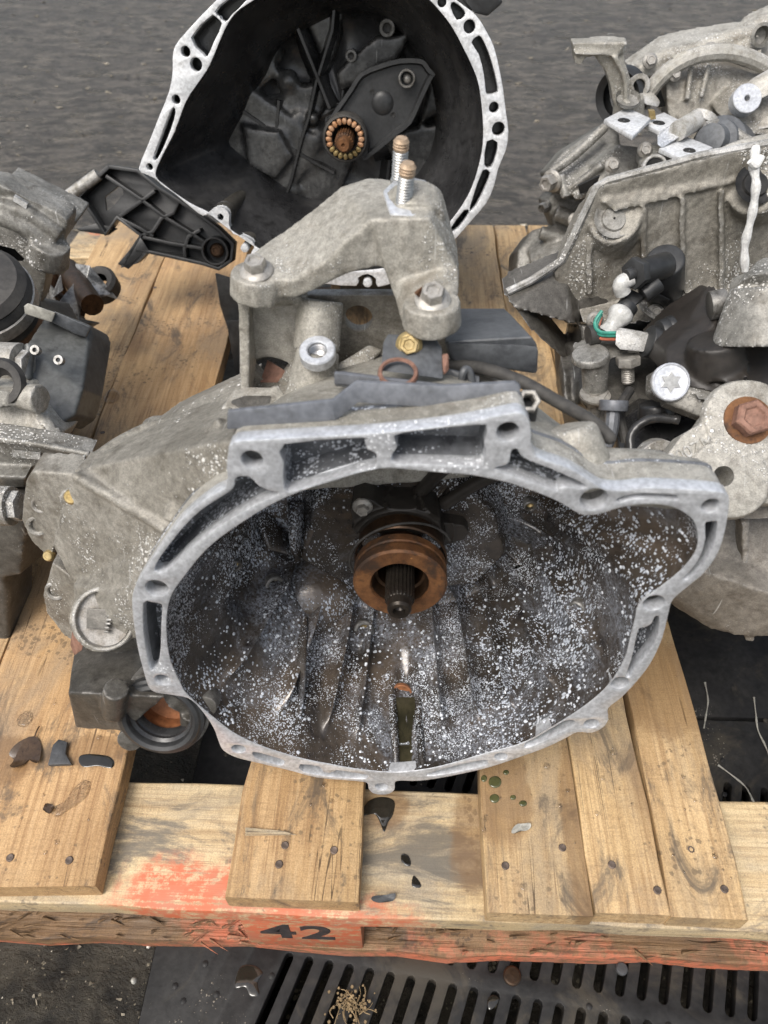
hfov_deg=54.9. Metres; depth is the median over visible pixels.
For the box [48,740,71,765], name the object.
slate chip
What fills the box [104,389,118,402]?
puddle
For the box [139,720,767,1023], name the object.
drain grate
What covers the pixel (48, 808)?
nail
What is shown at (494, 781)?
oil drop
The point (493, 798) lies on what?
oil drop
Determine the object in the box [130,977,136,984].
pebble
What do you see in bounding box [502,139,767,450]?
gearbox
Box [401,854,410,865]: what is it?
oil drop
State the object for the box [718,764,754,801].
dry grass stalk
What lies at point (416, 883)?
oil drop
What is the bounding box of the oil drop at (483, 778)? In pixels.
[481,775,486,781]
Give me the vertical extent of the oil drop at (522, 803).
0.001 m
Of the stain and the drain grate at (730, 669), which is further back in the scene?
the drain grate at (730, 669)
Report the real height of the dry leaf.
0.004 m
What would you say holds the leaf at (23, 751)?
on the pallet
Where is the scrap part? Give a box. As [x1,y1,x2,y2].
[48,259,120,326]
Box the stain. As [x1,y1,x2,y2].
[51,780,90,815]
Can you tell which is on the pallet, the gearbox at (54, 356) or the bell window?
the gearbox at (54, 356)
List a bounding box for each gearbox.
[0,167,110,638]
[22,135,728,794]
[65,0,507,374]
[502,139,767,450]
[508,6,767,270]
[663,380,767,640]
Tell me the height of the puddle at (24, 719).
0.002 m
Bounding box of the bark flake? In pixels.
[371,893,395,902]
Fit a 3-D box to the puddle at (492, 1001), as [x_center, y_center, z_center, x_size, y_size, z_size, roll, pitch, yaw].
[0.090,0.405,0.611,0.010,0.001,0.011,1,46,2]
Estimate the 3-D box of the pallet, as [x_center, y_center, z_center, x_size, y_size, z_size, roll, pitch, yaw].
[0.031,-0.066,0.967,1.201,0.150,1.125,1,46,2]
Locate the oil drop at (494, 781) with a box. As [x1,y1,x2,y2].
[489,776,500,787]
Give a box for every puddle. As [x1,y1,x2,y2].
[17,711,31,726]
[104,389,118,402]
[235,965,261,996]
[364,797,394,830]
[487,995,498,1009]
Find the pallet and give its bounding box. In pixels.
[0,222,767,970]
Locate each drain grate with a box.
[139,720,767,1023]
[224,362,767,762]
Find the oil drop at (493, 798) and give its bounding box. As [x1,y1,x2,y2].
[489,794,498,802]
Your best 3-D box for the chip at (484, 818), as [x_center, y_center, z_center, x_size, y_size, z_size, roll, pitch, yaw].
[0.078,0.240,0.572,0.008,0.001,0.014,1,46,2]
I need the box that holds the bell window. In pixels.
[656,90,664,106]
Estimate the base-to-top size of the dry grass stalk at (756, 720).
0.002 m
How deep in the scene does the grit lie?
2.28 m
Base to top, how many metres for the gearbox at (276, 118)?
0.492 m
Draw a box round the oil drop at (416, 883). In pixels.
[412,876,420,887]
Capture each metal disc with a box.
[503,965,520,986]
[615,962,627,975]
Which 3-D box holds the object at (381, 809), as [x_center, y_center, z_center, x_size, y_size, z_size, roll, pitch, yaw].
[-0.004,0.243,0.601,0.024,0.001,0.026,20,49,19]
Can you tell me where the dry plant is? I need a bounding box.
[324,984,376,1023]
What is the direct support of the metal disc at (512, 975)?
on the drain grate at (190, 985)
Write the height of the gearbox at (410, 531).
0.426 m
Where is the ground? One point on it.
(526, 42)
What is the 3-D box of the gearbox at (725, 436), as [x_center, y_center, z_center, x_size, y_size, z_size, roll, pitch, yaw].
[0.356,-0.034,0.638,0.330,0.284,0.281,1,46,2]
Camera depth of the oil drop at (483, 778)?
0.60 m
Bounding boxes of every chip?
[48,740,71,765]
[79,754,113,767]
[480,814,488,832]
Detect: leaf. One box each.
[9,726,41,767]
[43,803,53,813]
[511,823,530,833]
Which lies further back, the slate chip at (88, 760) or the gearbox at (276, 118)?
the gearbox at (276, 118)
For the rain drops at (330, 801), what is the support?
on the pallet
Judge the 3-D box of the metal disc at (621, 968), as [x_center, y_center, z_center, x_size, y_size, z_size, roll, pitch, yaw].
[0.201,0.387,0.626,0.010,0.004,0.010,1,46,2]
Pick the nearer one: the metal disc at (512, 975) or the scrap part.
the metal disc at (512, 975)
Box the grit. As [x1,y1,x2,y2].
[0,1,756,230]
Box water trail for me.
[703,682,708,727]
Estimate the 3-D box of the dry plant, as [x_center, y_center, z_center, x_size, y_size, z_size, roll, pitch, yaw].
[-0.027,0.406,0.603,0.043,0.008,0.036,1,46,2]
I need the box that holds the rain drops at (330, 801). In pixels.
[28,271,731,892]
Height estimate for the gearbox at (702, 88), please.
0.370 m
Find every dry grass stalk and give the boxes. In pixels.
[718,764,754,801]
[753,697,767,752]
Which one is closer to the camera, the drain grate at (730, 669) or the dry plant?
the dry plant
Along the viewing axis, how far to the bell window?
0.88 m
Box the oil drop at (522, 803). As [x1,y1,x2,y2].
[519,800,526,805]
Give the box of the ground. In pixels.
[0,0,767,1023]
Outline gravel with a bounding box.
[0,749,187,1023]

